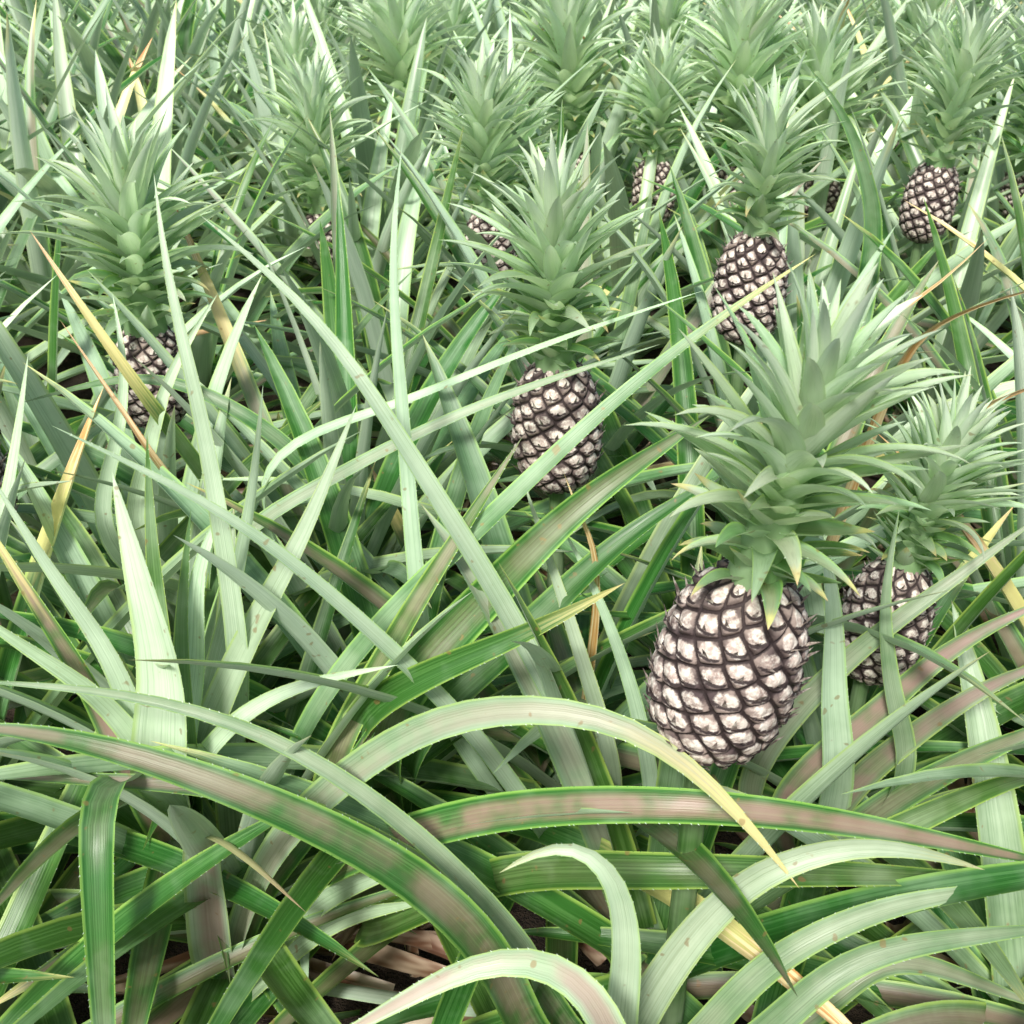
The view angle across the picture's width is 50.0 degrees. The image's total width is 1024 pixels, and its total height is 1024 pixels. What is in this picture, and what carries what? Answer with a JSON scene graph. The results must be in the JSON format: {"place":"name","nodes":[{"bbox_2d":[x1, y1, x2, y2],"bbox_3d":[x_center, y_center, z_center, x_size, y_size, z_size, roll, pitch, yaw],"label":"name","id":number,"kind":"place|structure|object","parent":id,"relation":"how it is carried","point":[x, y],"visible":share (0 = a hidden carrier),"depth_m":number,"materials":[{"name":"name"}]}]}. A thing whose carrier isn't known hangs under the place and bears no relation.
{"place":"outdoors","nodes":[
{"label":"outdoors","id":0,"kind":"place"},
{"bbox_2d":[0,0,1023,1023],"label":"ground","id":1,"kind":"structure","parent":0,"point":[525,918],"depth_m":1.67,"materials":[{"name":"soil"}]},
{"bbox_2d":[0,271,31,716],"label":"pineapple","id":2,"kind":"object","parent":1,"relation":"on","point":[5,599],"visible":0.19,"depth_m":1.43,"materials":[{"name":"plant"}]},
{"bbox_2d":[0,105,108,355],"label":"pineapple plant","id":3,"kind":"object","parent":1,"relation":"on","point":[5,154],"visible":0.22,"depth_m":2.69,"materials":[{"name":"green plant"}]},
{"bbox_2d":[0,952,116,993],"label":"pineapple plant","id":4,"kind":"object","parent":1,"relation":"on","point":[10,976],"visible":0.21,"depth_m":0.93,"materials":[{"name":"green plant"}]},
{"bbox_2d":[3,275,130,953],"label":"pineapple plant","id":5,"kind":"object","parent":1,"relation":"on","point":[50,462],"visible":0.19,"depth_m":1.63,"materials":[{"name":"green plant"}]},
{"bbox_2d":[0,0,217,147],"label":"pineapple plant","id":6,"kind":"object","parent":1,"relation":"on","point":[129,13],"visible":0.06,"depth_m":4.65,"materials":[{"name":"green plant"}]},
{"bbox_2d":[0,132,221,483],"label":"pineapple plant","id":7,"kind":"object","parent":1,"relation":"on","point":[6,216],"visible":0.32,"depth_m":2.17,"materials":[{"name":"green plant"}]},
{"bbox_2d":[0,85,252,430],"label":"pineapple","id":8,"kind":"object","parent":1,"relation":"on","point":[118,192],"visible":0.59,"depth_m":1.50,"materials":[{"name":"green plant"}]},
{"bbox_2d":[0,0,262,261],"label":"pineapple plant","id":9,"kind":"object","parent":1,"relation":"on","point":[126,83],"visible":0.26,"depth_m":3.18,"materials":[{"name":"green plant"}]},
{"bbox_2d":[0,0,265,236],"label":"pineapple plant","id":10,"kind":"object","parent":1,"relation":"on","point":[51,117],"visible":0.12,"depth_m":3.64,"materials":[{"name":"green plant"}]},
{"bbox_2d":[0,90,265,458],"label":"pineapple plant","id":11,"kind":"object","parent":1,"relation":"on","point":[17,248],"visible":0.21,"depth_m":2.59,"materials":[{"name":"green plant"}]},
{"bbox_2d":[10,0,267,204],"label":"pineapple plant","id":12,"kind":"object","parent":1,"relation":"on","point":[24,22],"visible":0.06,"depth_m":4.09,"materials":[{"name":"green plant"}]},
{"bbox_2d":[0,0,281,190],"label":"pineapple plant","id":13,"kind":"object","parent":1,"relation":"on","point":[86,58],"visible":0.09,"depth_m":3.73,"materials":[{"name":"green plant"}]},
{"bbox_2d":[0,0,287,355],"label":"pineapple plant","id":14,"kind":"object","parent":1,"relation":"on","point":[46,184],"visible":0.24,"depth_m":3.14,"materials":[{"name":"green plant"}]},
{"bbox_2d":[5,0,287,139],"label":"pineapple plant","id":15,"kind":"object","parent":1,"relation":"on","point":[107,59],"visible":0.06,"depth_m":4.62,"materials":[{"name":"green plant"}]},
{"bbox_2d":[0,3,302,340],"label":"pineapple plant","id":16,"kind":"object","parent":1,"relation":"on","point":[23,125],"visible":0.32,"depth_m":2.79,"materials":[{"name":"green plant"}]},
{"bbox_2d":[0,16,348,240],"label":"pineapple plant","id":17,"kind":"object","parent":1,"relation":"on","point":[179,144],"visible":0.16,"depth_m":3.49,"materials":[{"name":"green plant"}]},
{"bbox_2d":[1,0,368,167],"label":"pineapple plant","id":18,"kind":"object","parent":1,"relation":"on","point":[197,45],"visible":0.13,"depth_m":4.14,"materials":[{"name":"green plant"}]},
{"bbox_2d":[4,0,369,183],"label":"pineapple plant","id":19,"kind":"object","parent":1,"relation":"on","point":[227,6],"visible":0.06,"depth_m":4.48,"materials":[{"name":"green plant"}]},
{"bbox_2d":[0,664,396,1023],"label":"pineapple plant","id":20,"kind":"object","parent":1,"relation":"on","point":[28,901],"visible":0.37,"depth_m":1.09,"materials":[{"name":"green plant"}]},
{"bbox_2d":[0,191,411,723],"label":"pineapple plant","id":21,"kind":"object","parent":1,"relation":"on","point":[8,407],"visible":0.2,"depth_m":1.89,"materials":[{"name":"green plant"}]},
{"bbox_2d":[0,3,422,385],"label":"pineapple plant","id":22,"kind":"object","parent":1,"relation":"on","point":[165,84],"visible":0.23,"depth_m":2.76,"materials":[{"name":"green plant"}]},
{"bbox_2d":[0,0,434,211],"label":"pineapple plant","id":23,"kind":"object","parent":1,"relation":"on","point":[234,41],"visible":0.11,"depth_m":3.77,"materials":[{"name":"green plant"}]},
{"bbox_2d":[0,357,449,1023],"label":"pineapple plant","id":24,"kind":"object","parent":1,"relation":"on","point":[160,855],"visible":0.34,"depth_m":1.20,"materials":[{"name":"green plant"}]},
{"bbox_2d":[0,105,474,524],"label":"pineapple plant","id":25,"kind":"object","parent":1,"relation":"on","point":[203,347],"visible":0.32,"depth_m":2.35,"materials":[{"name":"green plant"}]},
{"bbox_2d":[107,0,380,96],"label":"pineapple plant","id":26,"kind":"object","parent":1,"relation":"on","point":[313,4],"visible":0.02,"depth_m":4.55,"materials":[{"name":"green plant"}]},
{"bbox_2d":[58,22,440,289],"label":"pineapple plant","id":27,"kind":"object","parent":1,"relation":"on","point":[263,109],"visible":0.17,"depth_m":3.18,"materials":[{"name":"green plant"}]},
{"bbox_2d":[50,15,453,273],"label":"pineapple plant","id":28,"kind":"object","parent":1,"relation":"on","point":[260,172],"visible":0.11,"depth_m":3.47,"materials":[{"name":"green plant"}]},
{"bbox_2d":[0,176,515,1023],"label":"pineapple plant","id":29,"kind":"object","parent":1,"relation":"on","point":[232,632],"visible":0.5,"depth_m":1.06,"materials":[{"name":"green plant"}]},
{"bbox_2d":[145,0,378,184],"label":"pineapple plant","id":30,"kind":"object","parent":1,"relation":"on","point":[258,33],"visible":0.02,"depth_m":4.04,"materials":[{"name":"green plant"}]},
{"bbox_2d":[227,0,349,134],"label":"pineapple","id":31,"kind":"object","parent":1,"relation":"on","point":[296,36],"visible":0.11,"depth_m":3.42,"materials":[{"name":"green plant"}]},
{"bbox_2d":[117,4,493,195],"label":"pineapple plant","id":32,"kind":"object","parent":1,"relation":"on","point":[301,11],"visible":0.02,"depth_m":3.98,"materials":[{"name":"green plant"}]},
{"bbox_2d":[243,42,378,270],"bbox_3d":[-0.464,-0.594,2.749,0.325,1.076,0.313,0,30,0],"label":"pineapple","id":33,"kind":"object","parent":1,"relation":"on","point":[307,90],"visible":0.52,"depth_m":2.56,"materials":[{"name":"green plant"}]},
{"bbox_2d":[0,135,628,982],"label":"pineapple plant","id":34,"kind":"object","parent":1,"relation":"on","point":[46,419],"visible":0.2,"depth_m":1.54,"materials":[{"name":"green plant"}]},
{"bbox_2d":[296,0,347,63],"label":"pineapple","id":35,"kind":"object","parent":1,"relation":"on","point":[336,33],"visible":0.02,"depth_m":4.69,"materials":[{"name":"green plant"}]},
{"bbox_2d":[46,0,602,320],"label":"pineapple plant","id":36,"kind":"object","parent":1,"relation":"on","point":[363,152],"visible":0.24,"depth_m":2.92,"materials":[{"name":"green plant"}]},
{"bbox_2d":[2,113,673,592],"bbox_3d":[-0.209,-0.155,1.858,1.262,0.924,1.321,0,30,0],"label":"pineapple plant","id":37,"kind":"object","parent":1,"relation":"on","point":[412,355],"visible":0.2,"depth_m":1.81,"materials":[{"name":"green plant"}]},
{"bbox_2d":[185,0,535,203],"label":"pineapple plant","id":38,"kind":"object","parent":1,"relation":"on","point":[373,110],"visible":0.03,"depth_m":4.09,"materials":[{"name":"green plant"}]},
{"bbox_2d":[91,79,635,377],"bbox_3d":[-0.363,-0.650,2.658,1.397,0.834,1.507,-10,34,-24],"label":"pineapple plant","id":39,"kind":"object","parent":1,"relation":"on","point":[370,218],"visible":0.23,"depth_m":2.63,"materials":[{"name":"green plant"}]},
{"bbox_2d":[17,222,711,949],"bbox_3d":[-0.248,0.018,1.609,1.240,0.920,1.184,16,34,26],"label":"pineapple plant","id":40,"kind":"object","parent":1,"relation":"on","point":[425,398],"visible":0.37,"depth_m":1.40,"materials":[{"name":"green plant"}]},
{"bbox_2d":[142,0,609,292],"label":"pineapple plant","id":41,"kind":"object","parent":1,"relation":"on","point":[429,99],"visible":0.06,"depth_m":3.27,"materials":[{"name":"green plant"}]},
{"bbox_2d":[72,119,702,481],"bbox_3d":[-0.232,-0.366,2.239,1.284,0.744,1.398,26,39,38],"label":"pineapple plant","id":42,"kind":"object","parent":1,"relation":"on","point":[366,288],"visible":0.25,"depth_m":2.34,"materials":[{"name":"green plant"}]},
{"bbox_2d":[323,0,475,270],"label":"pineapple","id":43,"kind":"object","parent":1,"relation":"on","point":[392,38],"visible":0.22,"depth_m":3.36,"materials":[{"name":"green plant"}]},
{"bbox_2d":[0,254,814,1023],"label":"pineapple plant","id":44,"kind":"object","parent":1,"relation":"on","point":[276,860],"visible":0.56,"depth_m":1.04,"materials":[{"name":"green plant"}]},
{"bbox_2d":[0,180,847,976],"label":"pineapple plant","id":45,"kind":"object","parent":1,"relation":"on","point":[252,396],"visible":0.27,"depth_m":1.60,"materials":[{"name":"green plant"}]},
{"bbox_2d":[424,0,506,161],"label":"pineapple","id":46,"kind":"object","parent":1,"relation":"on","point":[460,12],"visible":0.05,"depth_m":3.80,"materials":[{"name":"green plant"}]},
{"bbox_2d":[198,11,733,380],"bbox_3d":[-0.030,-0.711,2.714,1.599,0.884,1.482,15,35,23],"label":"pineapple plant","id":47,"kind":"object","parent":1,"relation":"on","point":[409,129],"visible":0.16,"depth_m":2.65,"materials":[{"name":"green plant"}]},
{"bbox_2d":[411,34,554,420],"bbox_3d":[-0.034,-0.459,2.410,0.300,1.080,0.307,-3,30,2],"label":"pineapple","id":48,"kind":"object","parent":1,"relation":"on","point":[484,108],"visible":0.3,"depth_m":2.21,"materials":[{"name":"green plant"}]},
{"bbox_2d":[425,48,566,224],"bbox_3d":[-0.005,-0.588,2.803,0.346,1.126,0.387,-4,37,2],"label":"pineapple","id":49,"kind":"object","parent":1,"relation":"on","point":[536,119],"visible":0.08,"depth_m":2.55,"materials":[{"name":"green plant"}]},
{"bbox_2d":[0,504,1023,1023],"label":"pineapple plant","id":50,"kind":"object","parent":1,"relation":"on","point":[636,984],"visible":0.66,"depth_m":0.95,"materials":[{"name":"green plant"}]},
{"bbox_2d":[0,148,1023,1023],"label":"pineapple plant","id":51,"kind":"object","parent":1,"relation":"on","point":[482,754],"visible":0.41,"depth_m":1.13,"materials":[{"name":"green plant"}]},
{"bbox_2d":[0,323,1023,1023],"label":"pineapple plant","id":52,"kind":"object","parent":1,"relation":"on","point":[452,657],"visible":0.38,"depth_m":1.07,"materials":[{"name":"green plant"}]},
{"bbox_2d":[0,400,1023,1023],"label":"leaf litter","id":53,"kind":"object","parent":1,"relation":"on","point":[412,962],"visible":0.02,"depth_m":1.29,"materials":[{"name":"brown plant"}]},
{"bbox_2d":[325,0,721,155],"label":"pineapple plant","id":54,"kind":"object","parent":1,"relation":"on","point":[500,20],"visible":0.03,"depth_m":3.87,"materials":[{"name":"green plant"}]},
{"bbox_2d":[350,0,718,255],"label":"pineapple plant","id":55,"kind":"object","parent":1,"relation":"on","point":[487,41],"visible":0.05,"depth_m":3.33,"materials":[{"name":"green plant"}]},
{"bbox_2d":[440,127,661,647],"bbox_3d":[0.034,0.035,1.481,0.243,1.062,0.276,15,33,24],"label":"pineapple","id":56,"kind":"object","parent":1,"relation":"on","point":[554,248],"visible":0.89,"depth_m":1.29,"materials":[{"name":"green plant"}]},
{"bbox_2d":[386,17,718,317],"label":"pineapple plant","id":57,"kind":"object","parent":1,"relation":"on","point":[616,119],"visible":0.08,"depth_m":2.92,"materials":[{"name":"green plant"}]},
{"bbox_2d":[489,0,647,182],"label":"pineapple","id":58,"kind":"object","parent":1,"relation":"on","point":[562,50],"visible":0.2,"depth_m":2.91,"materials":[{"name":"green plant"}]},
{"bbox_2d":[216,123,935,591],"bbox_3d":[0.128,-0.293,1.989,1.297,0.743,1.518,0,30,0],"label":"pineapple plant","id":59,"kind":"object","parent":1,"relation":"on","point":[660,405],"visible":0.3,"depth_m":1.95,"materials":[{"name":"green plant"}]},
{"bbox_2d":[230,102,923,553],"bbox_3d":[0.091,-0.407,2.301,1.404,0.794,1.344,0,30,0],"label":"pineapple plant","id":60,"kind":"object","parent":1,"relation":"on","point":[448,330],"visible":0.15,"depth_m":2.24,"materials":[{"name":"green plant"}]},
{"bbox_2d":[470,0,720,166],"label":"pineapple plant","id":61,"kind":"object","parent":1,"relation":"on","point":[525,30],"visible":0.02,"depth_m":4.40,"materials":[{"name":"green plant"}]},
{"bbox_2d":[195,212,1023,1000],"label":"pineapple plant","id":62,"kind":"object","parent":1,"relation":"on","point":[687,452],"visible":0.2,"depth_m":1.66,"materials":[{"name":"green plant"}]},
{"bbox_2d":[346,40,932,417],"bbox_3d":[0.367,-0.700,2.654,1.587,0.773,1.584,-9,33,-11],"label":"pineapple plant","id":63,"kind":"object","parent":1,"relation":"on","point":[617,209],"visible":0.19,"depth_m":2.67,"materials":[{"name":"green plant"}]},
{"bbox_2d":[595,23,719,337],"bbox_3d":[0.362,-0.737,2.997,0.318,1.115,0.314,0,30,0],"label":"pineapple","id":64,"kind":"object","parent":1,"relation":"on","point":[656,98],"visible":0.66,"depth_m":2.79,"materials":[{"name":"green plant"}]},
{"bbox_2d":[620,0,717,73],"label":"pineapple","id":65,"kind":"object","parent":1,"relation":"on","point":[667,9],"visible":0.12,"depth_m":3.79,"materials":[{"name":"green plant"}]},
{"bbox_2d":[429,0,912,265],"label":"pineapple plant","id":66,"kind":"object","parent":1,"relation":"on","point":[712,250],"visible":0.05,"depth_m":3.42,"materials":[{"name":"green plant"}]},
{"bbox_2d":[527,0,839,196],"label":"pineapple plant","id":67,"kind":"object","parent":1,"relation":"on","point":[625,64],"visible":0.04,"depth_m":3.81,"materials":[{"name":"green plant"}]},
{"bbox_2d":[528,0,870,185],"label":"pineapple plant","id":68,"kind":"object","parent":1,"relation":"on","point":[793,4],"visible":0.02,"depth_m":4.39,"materials":[{"name":"green plant"}]},
{"bbox_2d":[427,69,1023,739],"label":"pineapple plant","id":69,"kind":"object","parent":1,"relation":"on","point":[627,409],"visible":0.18,"depth_m":1.72,"materials":[{"name":"green plant"}]},
{"bbox_2d":[447,123,1023,542],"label":"pineapple plant","id":70,"kind":"object","parent":1,"relation":"on","point":[697,258],"visible":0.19,"depth_m":1.94,"materials":[{"name":"green plant"}]},
{"bbox_2d":[648,0,828,206],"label":"pineapple","id":71,"kind":"object","parent":1,"relation":"on","point":[748,42],"visible":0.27,"depth_m":2.82,"materials":[{"name":"green plant"}]},
{"bbox_2d":[482,507,1023,1020],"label":"pineapple plant","id":72,"kind":"object","parent":1,"relation":"on","point":[828,723],"visible":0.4,"depth_m":1.13,"materials":[{"name":"green plant"}]},
{"bbox_2d":[597,39,928,358],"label":"pineapple plant","id":73,"kind":"object","parent":1,"relation":"on","point":[715,228],"visible":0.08,"depth_m":2.98,"materials":[{"name":"green plant"}]},
{"bbox_2d":[696,64,845,556],"bbox_3d":[0.355,-0.185,1.760,0.216,0.998,0.229,2,30,-1],"label":"pineapple","id":74,"kind":"object","parent":1,"relation":"on","point":[772,152],"visible":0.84,"depth_m":1.60,"materials":[{"name":"green plant"}]},
{"bbox_2d":[523,600,1023,1023],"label":"pineapple plant","id":75,"kind":"object","parent":1,"relation":"on","point":[999,822],"visible":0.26,"depth_m":1.14,"materials":[{"name":"green plant"}]},
{"bbox_2d":[542,0,1009,276],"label":"pineapple plant","id":76,"kind":"object","parent":1,"relation":"on","point":[885,78],"visible":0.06,"depth_m":3.42,"materials":[{"name":"green plant"}]},
{"bbox_2d":[556,0,1023,376],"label":"pineapple plant","id":77,"kind":"object","parent":1,"relation":"on","point":[826,167],"visible":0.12,"depth_m":2.96,"materials":[{"name":"green plant"}]},
{"bbox_2d":[627,261,970,1023],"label":"pineapple","id":78,"kind":"object","parent":1,"relation":"on","point":[729,659],"visible":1,"depth_m":0.77,"materials":[{"name":"green plant"}]},
{"bbox_2d":[577,197,1023,786],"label":"pineapple plant","id":79,"kind":"object","parent":1,"relation":"on","point":[967,351],"visible":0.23,"depth_m":1.57,"materials":[{"name":"green plant"}]},
{"bbox_2d":[610,0,995,177],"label":"pineapple plant","id":80,"kind":"object","parent":1,"relation":"on","point":[904,16],"visible":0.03,"depth_m":3.97,"materials":[{"name":"green plant"}]},
{"bbox_2d":[585,434,1023,1023],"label":"pineapple plant","id":81,"kind":"object","parent":1,"relation":"on","point":[1013,642],"visible":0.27,"depth_m":1.23,"materials":[{"name":"green plant"}]},
{"bbox_2d":[599,105,1020,460],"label":"pineapple plant","id":82,"kind":"object","parent":1,"relation":"on","point":[834,274],"visible":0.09,"depth_m":2.19,"materials":[{"name":"green plant"}]},
{"bbox_2d":[601,59,1023,433],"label":"pineapple plant","id":83,"kind":"object","parent":1,"relation":"on","point":[904,244],"visible":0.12,"depth_m":2.75,"materials":[{"name":"green plant"}]},
{"bbox_2d":[637,79,1023,549],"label":"pineapple plant","id":84,"kind":"object","parent":1,"relation":"on","point":[968,278],"visible":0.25,"depth_m":2.32,"materials":[{"name":"green plant"}]},
{"bbox_2d":[637,0,1023,307],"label":"pineapple plant","id":85,"kind":"object","parent":1,"relation":"on","point":[898,73],"visible":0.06,"depth_m":3.24,"materials":[{"name":"green plant"}]},
{"bbox_2d":[773,0,910,237],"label":"pineapple","id":86,"kind":"object","parent":1,"relation":"on","point":[829,52],"visible":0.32,"depth_m":2.93,"materials":[{"name":"green plant"}]},
{"bbox_2d":[804,0,894,61],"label":"pineapple","id":87,"kind":"object","parent":1,"relation":"on","point":[859,12],"visible":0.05,"depth_m":4.57,"materials":[{"name":"green plant"}]},
{"bbox_2d":[696,135,1023,577],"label":"pineapple plant","id":88,"kind":"object","parent":1,"relation":"on","point":[936,360],"visible":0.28,"depth_m":1.93,"materials":[{"name":"green plant"}]},
{"bbox_2d":[698,89,1023,366],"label":"pineapple plant","id":89,"kind":"object","parent":1,"relation":"on","point":[914,156],"visible":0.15,"depth_m":2.85,"materials":[{"name":"green plant"}]},
{"bbox_2d":[772,0,1021,194],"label":"pineapple plant","id":90,"kind":"object","parent":1,"relation":"on","point":[879,116],"visible":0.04,"depth_m":3.92,"materials":[{"name":"green plant"}]},
{"bbox_2d":[854,0,971,156],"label":"pineapple","id":91,"kind":"object","parent":1,"relation":"on","point":[909,22],"visible":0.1,"depth_m":3.80,"materials":[{"name":"green plant"}]},
{"bbox_2d":[819,13,1023,315],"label":"pineapple plant","id":92,"kind":"object","parent":1,"relation":"on","point":[999,174],"visible":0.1,"depth_m":3.12,"materials":[{"name":"green plant"}]},
{"bbox_2d":[822,293,1023,603],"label":"pineapple plant","id":93,"kind":"object","parent":1,"relation":"on","point":[1007,351],"visible":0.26,"depth_m":1.68,"materials":[{"name":"green plant"}]},
{"bbox_2d":[886,0,968,147],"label":"pineapple","id":94,"kind":"object","parent":1,"relation":"on","point":[933,34],"visible":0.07,"depth_m":3.31,"materials":[{"name":"green plant"}]},
{"bbox_2d":[831,0,1023,362],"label":"pineapple plant","id":95,"kind":"object","parent":1,"relation":"on","point":[991,225],"visible":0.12,"depth_m":2.74,"materials":[{"name":"green plant"}]},
{"bbox_2d":[841,367,1023,715],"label":"pineapple","id":96,"kind":"object","parent":1,"relation":"on","point":[948,493],"visible":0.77,"depth_m":1.11,"materials":[{"name":"green plant"}]},
{"bbox_2d":[881,201,1023,500],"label":"pineapple plant","id":97,"kind":"object","parent":1,"relation":"on","point":[1010,274],"visible":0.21,"depth_m":2.04,"materials":[{"name":"green plant"}]},
{"bbox_2d":[883,0,1023,421],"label":"pineapple","id":98,"kind":"object","parent":1,"relation":"on","point":[961,86],"visible":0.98,"depth_m":2.21,"materials":[{"name":"green plant"}]},
{"bbox_2d":[917,150,1023,421],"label":"pineapple plant","id":99,"kind":"object","parent":1,"relation":"on","point":[927,323],"visible":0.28,"depth_m":2.60,"materials":[{"name":"green plant"}]},
{"bbox_2d":[981,0,1023,217],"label":"pineapple","id":100,"kind":"object","parent":1,"relation":"on","point":[1017,124],"visible":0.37,"depth_m":2.98,"materials":[{"name":"green plant"}]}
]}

